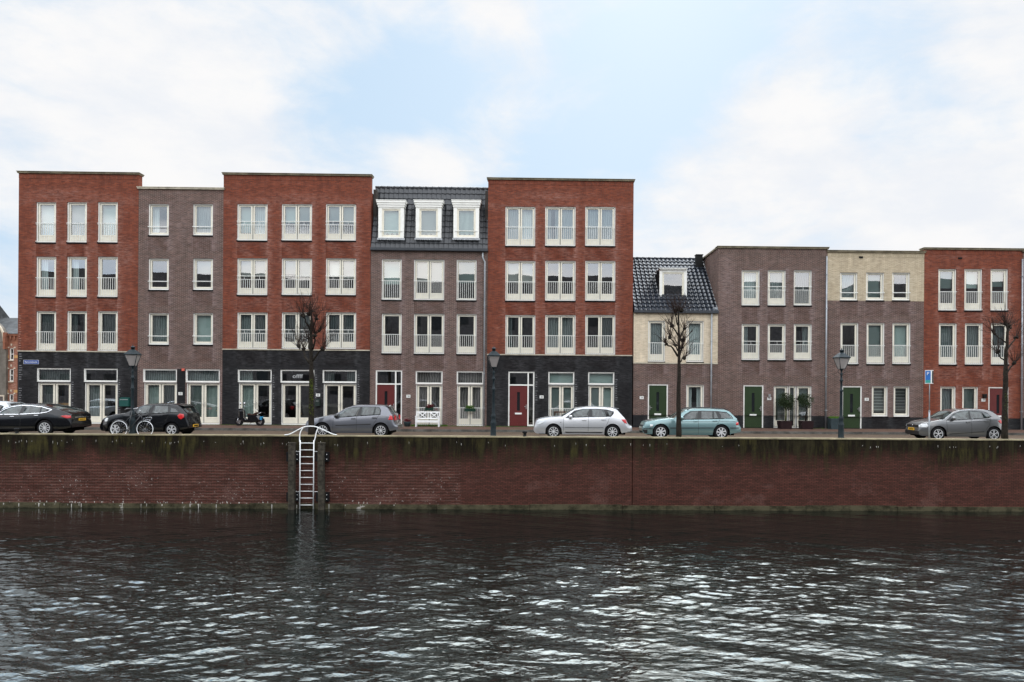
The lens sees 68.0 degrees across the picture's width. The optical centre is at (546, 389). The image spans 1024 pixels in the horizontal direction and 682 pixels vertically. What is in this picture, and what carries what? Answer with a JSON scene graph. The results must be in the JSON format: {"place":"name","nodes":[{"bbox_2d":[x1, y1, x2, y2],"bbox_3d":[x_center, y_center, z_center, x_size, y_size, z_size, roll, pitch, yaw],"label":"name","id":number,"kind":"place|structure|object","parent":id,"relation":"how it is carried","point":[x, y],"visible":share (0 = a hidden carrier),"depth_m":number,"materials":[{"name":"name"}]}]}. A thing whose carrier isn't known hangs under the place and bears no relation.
{"place":"outdoors","nodes":[
{"label":"outdoors","id":0,"kind":"place"},
{"bbox_2d":[7,328,17,401],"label":"old house","id":1,"kind":"structure","parent":0,"point":[12,335],"depth_m":64.08,"materials":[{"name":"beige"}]},
{"bbox_2d":[17,171,144,423],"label":"terraced house","id":2,"kind":"structure","parent":0,"point":[78,285],"depth_m":41.60,"materials":[{"name":"red brick"}]},
{"bbox_2d":[35,202,55,243],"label":"window","id":3,"kind":"structure","parent":2,"relation":"in","point":[48,236],"depth_m":41.66,"materials":[{"name":"grey"}]},
{"bbox_2d":[35,257,55,297],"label":"window","id":4,"kind":"structure","parent":2,"relation":"in","point":[44,292],"depth_m":41.65,"materials":[{"name":"grey"}]},
{"bbox_2d":[35,311,55,350],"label":"window","id":5,"kind":"structure","parent":2,"relation":"in","point":[48,331],"depth_m":41.67,"materials":[{"name":"grey"}]},
{"bbox_2d":[37,368,70,381],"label":"window","id":6,"kind":"structure","parent":2,"relation":"in","point":[47,374],"depth_m":41.86,"materials":[{"name":"grey glass"}]},
{"bbox_2d":[38,382,70,405],"bbox_3d":[-26.984,0.745,41.736,1.794,2.242,0.336,0,0,-1],"label":"double door","id":7,"kind":"structure","parent":2,"relation":"in","point":[47,391],"depth_m":41.67,"materials":[{"name":"grey"}]},
{"bbox_2d":[66,202,86,243],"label":"window","id":8,"kind":"structure","parent":2,"relation":"in","point":[79,236],"depth_m":41.70,"materials":[{"name":"grey"}]},
{"bbox_2d":[66,257,86,297],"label":"window","id":9,"kind":"structure","parent":2,"relation":"in","point":[75,292],"depth_m":41.69,"materials":[{"name":"grey"}]},
{"bbox_2d":[66,311,86,350],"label":"window","id":10,"kind":"structure","parent":2,"relation":"in","point":[72,335],"depth_m":41.69,"materials":[{"name":"grey"}]},
{"bbox_2d":[85,383,117,423],"bbox_3d":[-24.444,0.760,41.789,1.798,2.248,0.336,0,0,-1],"label":"double door","id":11,"kind":"structure","parent":2,"relation":"in","point":[97,390],"depth_m":41.72,"materials":[{"name":"grey"}]},
{"bbox_2d":[97,202,117,243],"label":"window","id":12,"kind":"structure","parent":2,"relation":"in","point":[110,209],"depth_m":41.73,"materials":[{"name":"grey"}]},
{"bbox_2d":[97,257,117,297],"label":"window","id":13,"kind":"structure","parent":2,"relation":"in","point":[102,293],"depth_m":41.68,"materials":[{"name":"grey"}]},
{"bbox_2d":[97,311,117,350],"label":"window","id":14,"kind":"structure","parent":2,"relation":"in","point":[110,318],"depth_m":41.73,"materials":[{"name":"grey"}]},
{"bbox_2d":[136,186,224,424],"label":"terraced house","id":15,"kind":"structure","parent":0,"point":[180,291],"depth_m":41.71,"materials":[{"name":"purple brick"}]},
{"bbox_2d":[148,204,168,236],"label":"window","id":16,"kind":"structure","parent":15,"relation":"in","point":[154,209],"depth_m":41.78,"materials":[{"name":"grey"}]},
{"bbox_2d":[148,313,168,345],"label":"window","id":17,"kind":"structure","parent":15,"relation":"in","point":[158,322],"depth_m":41.98,"materials":[{"name":"grey"}]},
{"bbox_2d":[143,369,176,381],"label":"window","id":18,"kind":"structure","parent":15,"relation":"in","point":[152,375],"depth_m":41.99,"materials":[{"name":"grey glass"}]},
{"bbox_2d":[144,383,176,404],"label":"double door","id":19,"kind":"structure","parent":15,"relation":"in","point":[158,392],"depth_m":41.98,"materials":[{"name":"grey"}]},
{"bbox_2d":[192,204,212,236],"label":"window","id":20,"kind":"structure","parent":15,"relation":"in","point":[202,226],"depth_m":42.02,"materials":[{"name":"grey"}]},
{"bbox_2d":[192,259,212,290],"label":"window","id":21,"kind":"structure","parent":15,"relation":"in","point":[205,266],"depth_m":41.83,"materials":[{"name":"grey"}]},
{"bbox_2d":[192,313,212,345],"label":"window","id":22,"kind":"structure","parent":15,"relation":"in","point":[202,329],"depth_m":42.01,"materials":[{"name":"grey"}]},
{"bbox_2d":[186,369,219,382],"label":"window","id":23,"kind":"structure","parent":15,"relation":"in","point":[195,375],"depth_m":42.03,"materials":[{"name":"grey glass"}]},
{"bbox_2d":[187,383,219,423],"bbox_3d":[-18.900,0.786,41.905,1.821,2.276,0.337,0,0,-1],"label":"double door","id":24,"kind":"structure","parent":15,"relation":"in","point":[206,396],"depth_m":42.02,"materials":[{"name":"grey"}]},
{"bbox_2d":[221,172,373,424],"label":"terraced house","id":25,"kind":"structure","parent":0,"point":[287,237],"depth_m":41.86,"materials":[{"name":"red brick"}]},
{"bbox_2d":[236,204,267,241],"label":"window","id":26,"kind":"structure","parent":25,"relation":"in","point":[252,218],"depth_m":41.89,"materials":[{"name":"grey"}]},
{"bbox_2d":[236,258,267,296],"bbox_3d":[-16.215,-6.169,41.902,1.688,2.098,0.382,0,0,-1],"label":"window","id":27,"kind":"structure","parent":25,"relation":"in","point":[246,266],"depth_m":41.88,"materials":[{"name":"grey"}]},
{"bbox_2d":[237,312,267,348],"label":"window","id":28,"kind":"structure","parent":25,"relation":"in","point":[250,335],"depth_m":41.90,"materials":[{"name":"grey"}]},
{"bbox_2d":[239,383,271,423],"bbox_3d":[-16.061,0.790,41.963,1.814,2.285,0.335,0,0,-1],"label":"double door","id":29,"kind":"structure","parent":25,"relation":"in","point":[248,392],"depth_m":41.90,"materials":[{"name":"white"}]},
{"bbox_2d":[281,383,308,424],"bbox_3d":[-13.731,0.817,41.916,1.805,2.287,0.145,0,0,-1],"label":"double door","id":30,"kind":"structure","parent":25,"relation":"in","point":[298,420],"depth_m":41.93,"materials":[{"name":"white"}]},
{"bbox_2d":[281,312,309,348],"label":"window","id":31,"kind":"structure","parent":25,"relation":"in","point":[288,318],"depth_m":42.13,"materials":[{"name":"grey"}]},
{"bbox_2d":[281,204,311,241],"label":"window","id":32,"kind":"structure","parent":25,"relation":"in","point":[295,213],"depth_m":41.93,"materials":[{"name":"grey"}]},
{"bbox_2d":[281,258,311,296],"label":"window","id":33,"kind":"structure","parent":25,"relation":"in","point":[300,267],"depth_m":41.93,"materials":[{"name":"grey"}]},
{"bbox_2d":[325,204,355,241],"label":"window","id":34,"kind":"structure","parent":25,"relation":"in","point":[334,212],"depth_m":41.98,"materials":[{"name":"grey"}]},
{"bbox_2d":[325,258,355,296],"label":"window","id":35,"kind":"structure","parent":25,"relation":"in","point":[335,267],"depth_m":41.99,"materials":[{"name":"grey"}]},
{"bbox_2d":[326,312,355,349],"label":"window","id":36,"kind":"structure","parent":25,"relation":"in","point":[343,323],"depth_m":42.00,"materials":[{"name":"grey"}]},
{"bbox_2d":[370,186,487,426],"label":"terraced house","id":37,"kind":"structure","parent":0,"point":[429,291],"depth_m":42.02,"materials":[{"name":"grey brick"}]},
{"bbox_2d":[377,385,394,408],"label":"door","id":38,"kind":"structure","parent":37,"relation":"in","point":[385,393],"depth_m":41.98,"materials":[{"name":"red wood"}]},
{"bbox_2d":[381,259,401,300],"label":"window","id":39,"kind":"structure","parent":37,"relation":"in","point":[391,268],"depth_m":42.03,"materials":[{"name":"grey"}]},
{"bbox_2d":[381,314,401,354],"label":"window","id":40,"kind":"structure","parent":37,"relation":"in","point":[386,350],"depth_m":41.98,"materials":[{"name":"grey"}]},
{"bbox_2d":[413,259,443,300],"bbox_3d":[-6.508,-6.029,42.104,1.704,2.318,0.382,0,0,-1],"label":"window","id":41,"kind":"structure","parent":37,"relation":"in","point":[428,271],"depth_m":42.10,"materials":[{"name":"grey"}]},
{"bbox_2d":[413,314,443,354],"bbox_3d":[-6.507,-3.038,42.026,1.704,2.292,0.225,0,0,-1],"label":"window","id":42,"kind":"structure","parent":37,"relation":"in","point":[428,350],"depth_m":42.09,"materials":[{"name":"grey"}]},
{"bbox_2d":[416,385,441,424],"bbox_3d":[-6.509,0.875,42.122,1.465,2.275,0.417,0,0,-1],"label":"double door","id":43,"kind":"structure","parent":37,"relation":"in","point":[425,394],"depth_m":42.11,"materials":[{"name":"grey"}]},
{"bbox_2d":[416,371,442,383],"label":"window","id":44,"kind":"structure","parent":37,"relation":"in","point":[422,377],"depth_m":42.29,"materials":[{"name":"grey glass"}]},
{"bbox_2d":[456,260,476,301],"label":"window","id":45,"kind":"structure","parent":37,"relation":"in","point":[466,269],"depth_m":42.13,"materials":[{"name":"grey"}]},
{"bbox_2d":[456,314,476,354],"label":"window","id":46,"kind":"structure","parent":37,"relation":"in","point":[462,350],"depth_m":42.09,"materials":[{"name":"grey"}]},
{"bbox_2d":[457,385,482,425],"bbox_3d":[-4.244,0.890,42.169,1.468,2.279,0.417,0,0,-1],"label":"double door","id":47,"kind":"structure","parent":37,"relation":"in","point":[469,395],"depth_m":42.15,"materials":[{"name":"grey"}]},
{"bbox_2d":[0,507,1023,681],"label":"water","id":48,"kind":"structure","parent":0,"point":[249,595],"depth_m":19.04,"materials":[{"name":"black liquid"}]},
{"bbox_2d":[0,433,1023,511],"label":"quay wall","id":49,"kind":"structure","parent":0,"point":[88,470],"depth_m":32.78,"materials":[{"name":"brick"}]},
{"bbox_2d":[286,442,298,509],"bbox_3d":[-10.848,3.937,32.352,0.554,3.351,0.400,0,0,-1],"label":"fender post","id":50,"kind":"object","parent":49,"relation":"attached to","point":[292,459],"visible":0.91,"depth_m":32.17,"materials":[{"name":"brown wood"}]},
{"bbox_2d":[285,426,336,508],"bbox_3d":[-10.131,3.489,32.504,2.236,3.857,0.186,0,0,-1],"label":"quay ladder","id":51,"kind":"object","parent":49,"relation":"attached to","point":[300,463],"visible":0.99,"depth_m":32.42,"materials":[{"name":"white"}]},
{"bbox_2d":[316,442,329,509],"bbox_3d":[-9.591,3.942,32.378,0.555,3.358,0.400,0,0,-1],"label":"fender post","id":52,"kind":"object","parent":49,"relation":"attached to","point":[322,458],"visible":0.95,"depth_m":32.20,"materials":[{"name":"brown wood"}]},
{"bbox_2d":[0,0,1023,317],"label":"sky","id":53,"kind":"structure","parent":0,"point":[897,125],"materials":[{"name":"white"}]},
{"bbox_2d":[7,430,1023,438],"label":"road","id":54,"kind":"structure","parent":0,"point":[538,434],"depth_m":36.88,"materials":[{"name":"brick"}]},
{"bbox_2d":[0,403,91,432],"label":"parked car","id":55,"kind":"object","parent":54,"relation":"on","point":[45,417],"visible":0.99,"depth_m":33.48,"materials":[{"name":"black paint"}]},
{"bbox_2d":[124,345,141,433],"bbox_3d":[-18.003,0.066,32.983,0.564,4.008,0.564,0,0,-9],"label":"street lamp","id":56,"kind":"object","parent":54,"relation":"on","point":[132,355],"visible":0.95,"depth_m":32.91,"materials":[{"name":"black glass"}]},
{"bbox_2d":[100,403,201,433],"bbox_3d":[-17.871,1.341,34.326,4.012,1.460,1.945,0,0,-1],"label":"parked car","id":57,"kind":"object","parent":54,"relation":"on","point":[172,418],"visible":0.93,"depth_m":33.57,"materials":[{"name":"black paint"}]},
{"bbox_2d":[286,284,335,434],"bbox_3d":[-10.332,-1.270,33.261,2.697,6.804,2.054,0,0,-1],"label":"bare tree","id":58,"kind":"object","parent":54,"relation":"on","point":[311,328],"visible":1,"depth_m":33.00,"materials":[{"name":"brown plant"}]},
{"bbox_2d":[305,404,402,434],"bbox_3d":[-8.747,1.401,34.556,4.178,1.472,2.007,0,0,-1],"label":"parked car","id":59,"kind":"object","parent":54,"relation":"on","point":[378,419],"visible":0.95,"depth_m":33.74,"materials":[{"name":"grey paint"}]},
{"bbox_2d":[487,347,500,435],"bbox_3d":[-2.329,0.144,33.309,0.564,4.078,0.564,0,0,-9],"label":"street lamp","id":60,"kind":"object","parent":54,"relation":"on","point":[493,355],"visible":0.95,"depth_m":33.21,"materials":[{"name":"black glass"}]},
{"bbox_2d":[84,427,1023,434],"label":"kerb","id":61,"kind":"structure","parent":54,"relation":"on","point":[480,430],"depth_m":38.65,"materials":[{"name":"grey concrete"}]},
{"bbox_2d":[534,406,631,435],"bbox_3d":[1.621,1.482,34.764,4.430,1.459,2.003,0,0,-1],"label":"parked car","id":62,"kind":"object","parent":54,"relation":"on","point":[599,420],"visible":0.99,"depth_m":33.95,"materials":[{"name":"grey paint"}]},
{"bbox_2d":[652,292,696,436],"bbox_3d":[5.619,-1.119,33.529,2.222,6.731,1.991,0,0,-1],"label":"bare tree","id":63,"kind":"object","parent":54,"relation":"on","point":[679,308],"visible":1,"depth_m":33.38,"materials":[{"name":"brown plant"}]},
{"bbox_2d":[639,407,740,436],"bbox_3d":[6.536,1.533,34.864,4.460,1.428,1.984,0,0,-1],"label":"parked car","id":64,"kind":"object","parent":54,"relation":"on","point":[715,422],"visible":0.97,"depth_m":34.07,"materials":[{"name":"teal paint"}]},
{"bbox_2d":[832,348,850,437],"bbox_3d":[13.065,0.233,33.629,0.564,4.123,0.564,0,0,-9],"label":"street lamp","id":65,"kind":"object","parent":54,"relation":"on","point":[841,359],"visible":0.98,"depth_m":33.55,"materials":[{"name":"black glass"}]},
{"bbox_2d":[905,408,1001,438],"bbox_3d":[18.857,1.601,35.125,4.010,1.470,1.967,0,0,-1],"label":"parked car","id":66,"kind":"object","parent":54,"relation":"on","point":[972,423],"visible":0.97,"depth_m":34.33,"materials":[{"name":"grey paint"}]},
{"bbox_2d":[977,301,1023,438],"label":"bare tree","id":67,"kind":"object","parent":54,"relation":"on","point":[1004,425],"visible":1,"depth_m":33.73,"materials":[{"name":"brown plant"}]},
{"bbox_2d":[89,424,1023,432],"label":"pavement","id":68,"kind":"structure","parent":0,"point":[532,428],"depth_m":40.42,"materials":[{"name":"brick"}]},
{"bbox_2d":[703,246,829,428],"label":"terraced house","id":69,"kind":"structure","parent":68,"relation":"on","point":[771,302],"depth_m":42.39,"materials":[{"name":"purple brick"}]},
{"bbox_2d":[741,270,759,306],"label":"window","id":70,"kind":"structure","parent":69,"relation":"in","point":[750,278],"depth_m":42.47,"materials":[{"name":"grey"}]},
{"bbox_2d":[741,324,759,360],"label":"window","id":71,"kind":"structure","parent":69,"relation":"in","point":[746,356],"depth_m":42.46,"materials":[{"name":"grey"}]},
{"bbox_2d":[744,386,761,427],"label":"door","id":72,"kind":"structure","parent":69,"relation":"in","point":[753,394],"depth_m":42.41,"materials":[{"name":"green wood"}]},
{"bbox_2d":[767,270,785,306],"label":"window","id":73,"kind":"structure","parent":69,"relation":"in","point":[776,278],"depth_m":42.50,"materials":[{"name":"grey"}]},
{"bbox_2d":[767,324,785,360],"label":"window","id":74,"kind":"structure","parent":69,"relation":"in","point":[771,356],"depth_m":42.48,"materials":[{"name":"grey"}]},
{"bbox_2d":[774,386,787,427],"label":"window","id":75,"kind":"structure","parent":69,"relation":"in","point":[779,415],"depth_m":42.70,"materials":[{"name":"white"}]},
{"bbox_2d":[793,270,811,306],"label":"window","id":76,"kind":"structure","parent":69,"relation":"in","point":[802,278],"depth_m":42.73,"materials":[{"name":"grey"}]},
{"bbox_2d":[793,324,811,360],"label":"window","id":77,"kind":"structure","parent":69,"relation":"in","point":[806,344],"depth_m":42.52,"materials":[{"name":"grey"}]},
{"bbox_2d":[775,392,796,428],"bbox_3d":[13.212,1.142,41.744,1.266,2.067,1.048,0,0,-1],"label":"potted olive tree","id":78,"kind":"object","parent":68,"relation":"on","point":[783,401],"visible":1,"depth_m":41.57,"materials":[{"name":"green plant"}]},
{"bbox_2d":[826,250,926,428],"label":"terraced house","id":79,"kind":"structure","parent":68,"relation":"on","point":[875,316],"depth_m":42.52,"materials":[{"name":"beige brick"}]},
{"bbox_2d":[840,273,857,301],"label":"window","id":80,"kind":"structure","parent":79,"relation":"in","point":[846,279],"depth_m":42.58,"materials":[{"name":"grey"}]},
{"bbox_2d":[843,387,859,427],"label":"door","id":81,"kind":"structure","parent":79,"relation":"in","point":[851,395],"depth_m":42.53,"materials":[{"name":"green wood"}]},
{"bbox_2d":[866,273,884,301],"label":"window","id":82,"kind":"structure","parent":79,"relation":"in","point":[875,292],"depth_m":42.62,"materials":[{"name":"grey"}]},
{"bbox_2d":[866,323,884,364],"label":"window","id":83,"kind":"structure","parent":79,"relation":"in","point":[875,341],"depth_m":42.65,"materials":[{"name":"grey"}]},
{"bbox_2d":[871,386,887,417],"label":"window","id":84,"kind":"structure","parent":79,"relation":"in","point":[877,391],"depth_m":42.62,"materials":[{"name":"white"}]},
{"bbox_2d":[892,323,910,364],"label":"window","id":85,"kind":"structure","parent":79,"relation":"in","point":[901,345],"depth_m":42.70,"materials":[{"name":"grey"}]},
{"bbox_2d":[893,386,909,417],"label":"window","id":86,"kind":"structure","parent":79,"relation":"in","point":[899,391],"depth_m":42.83,"materials":[{"name":"white"}]},
{"bbox_2d":[487,177,634,426],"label":"terraced house","id":87,"kind":"structure","parent":0,"point":[560,301],"depth_m":42.16,"materials":[{"name":"red brick"}]},
{"bbox_2d":[509,386,527,425],"bbox_3d":[-1.566,0.910,42.132,0.996,2.234,0.110,0,0,-1],"label":"door","id":88,"kind":"structure","parent":87,"relation":"in","point":[518,394],"depth_m":42.14,"materials":[{"name":"red wood"}]},
{"bbox_2d":[505,207,534,246],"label":"window","id":89,"kind":"structure","parent":87,"relation":"in","point":[519,221],"depth_m":42.21,"materials":[{"name":"grey"}]},
{"bbox_2d":[505,261,534,301],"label":"window","id":90,"kind":"structure","parent":87,"relation":"in","point":[520,272],"depth_m":42.20,"materials":[{"name":"grey"}]},
{"bbox_2d":[505,315,534,355],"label":"window","id":91,"kind":"structure","parent":87,"relation":"in","point":[509,349],"depth_m":42.19,"materials":[{"name":"grey"}]},
{"bbox_2d":[545,207,575,246],"bbox_3d":[0.761,-9.019,42.270,1.716,2.260,0.412,0,0,-1],"label":"window","id":92,"kind":"structure","parent":87,"relation":"in","point":[565,217],"depth_m":42.24,"materials":[{"name":"grey"}]},
{"bbox_2d":[545,261,575,301],"bbox_3d":[0.762,-5.998,42.177,1.716,2.300,0.225,0,0,-1],"label":"window","id":93,"kind":"structure","parent":87,"relation":"in","point":[559,297],"depth_m":42.22,"materials":[{"name":"grey"}]},
{"bbox_2d":[545,315,575,355],"bbox_3d":[0.761,-2.997,42.272,1.716,2.273,0.415,0,0,-1],"label":"window","id":94,"kind":"structure","parent":87,"relation":"in","point":[559,329],"depth_m":42.25,"materials":[{"name":"grey"}]},
{"bbox_2d":[548,385,573,415],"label":"window","id":95,"kind":"structure","parent":87,"relation":"in","point":[561,397],"depth_m":42.43,"materials":[{"name":"grey"}]},
{"bbox_2d":[585,315,614,354],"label":"window","id":96,"kind":"structure","parent":87,"relation":"in","point":[606,323],"depth_m":42.28,"materials":[{"name":"grey"}]},
{"bbox_2d":[585,207,615,246],"bbox_3d":[2.982,-9.029,42.319,1.706,2.262,0.418,0,0,-1],"label":"window","id":97,"kind":"structure","parent":87,"relation":"in","point":[599,221],"depth_m":42.29,"materials":[{"name":"grey"}]},
{"bbox_2d":[585,261,615,301],"bbox_3d":[2.984,-6.005,42.223,1.706,2.302,0.225,0,0,-1],"label":"window","id":98,"kind":"structure","parent":87,"relation":"in","point":[599,297],"depth_m":42.27,"materials":[{"name":"grey"}]},
{"bbox_2d":[588,385,613,406],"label":"window","id":99,"kind":"structure","parent":87,"relation":"in","point":[598,395],"depth_m":42.47,"materials":[{"name":"grey"}]},
{"bbox_2d":[632,254,718,426],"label":"terraced house","id":100,"kind":"structure","parent":0,"point":[656,280],"depth_m":42.30,"materials":[{"name":"beige brick"}]},
{"bbox_2d":[648,321,664,362],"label":"window","id":101,"kind":"structure","parent":100,"relation":"in","point":[656,347],"depth_m":42.35,"materials":[{"name":"grey"}]},
{"bbox_2d":[649,385,666,418],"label":"door","id":102,"kind":"structure","parent":100,"relation":"in","point":[657,393],"depth_m":42.30,"materials":[{"name":"green wood"}]},
{"bbox_2d":[686,321,703,362],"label":"window","id":103,"kind":"structure","parent":100,"relation":"in","point":[696,356],"depth_m":42.41,"materials":[{"name":"grey"}]},
{"bbox_2d":[919,247,1023,429],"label":"terraced house","id":104,"kind":"structure","parent":0,"point":[966,290],"depth_m":42.62,"materials":[{"name":"red brick"}]},
{"bbox_2d":[938,269,956,311],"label":"window","id":105,"kind":"structure","parent":104,"relation":"in","point":[944,281],"depth_m":42.70,"materials":[{"name":"grey"}]},
{"bbox_2d":[938,323,956,365],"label":"window","id":106,"kind":"structure","parent":104,"relation":"in","point":[947,345],"depth_m":42.70,"materials":[{"name":"grey"}]},
{"bbox_2d":[964,269,982,311],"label":"window","id":107,"kind":"structure","parent":104,"relation":"in","point":[970,274],"depth_m":42.72,"materials":[{"name":"grey"}]},
{"bbox_2d":[965,323,982,365],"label":"window","id":108,"kind":"structure","parent":104,"relation":"in","point":[973,353],"depth_m":42.73,"materials":[{"name":"grey"}]},
{"bbox_2d":[989,388,1002,418],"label":"door","id":109,"kind":"structure","parent":104,"relation":"in","point":[995,394],"depth_m":42.70,"materials":[{"name":"red wood"}]},
{"bbox_2d":[990,269,1008,311],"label":"window","id":110,"kind":"structure","parent":104,"relation":"in","point":[996,274],"depth_m":42.75,"materials":[{"name":"grey"}]},
{"bbox_2d":[991,323,1008,365],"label":"window","id":111,"kind":"structure","parent":104,"relation":"in","point":[995,359],"depth_m":42.76,"materials":[{"name":"grey"}]},
{"label":"ground","id":112,"kind":"structure","parent":0,"visible":0},
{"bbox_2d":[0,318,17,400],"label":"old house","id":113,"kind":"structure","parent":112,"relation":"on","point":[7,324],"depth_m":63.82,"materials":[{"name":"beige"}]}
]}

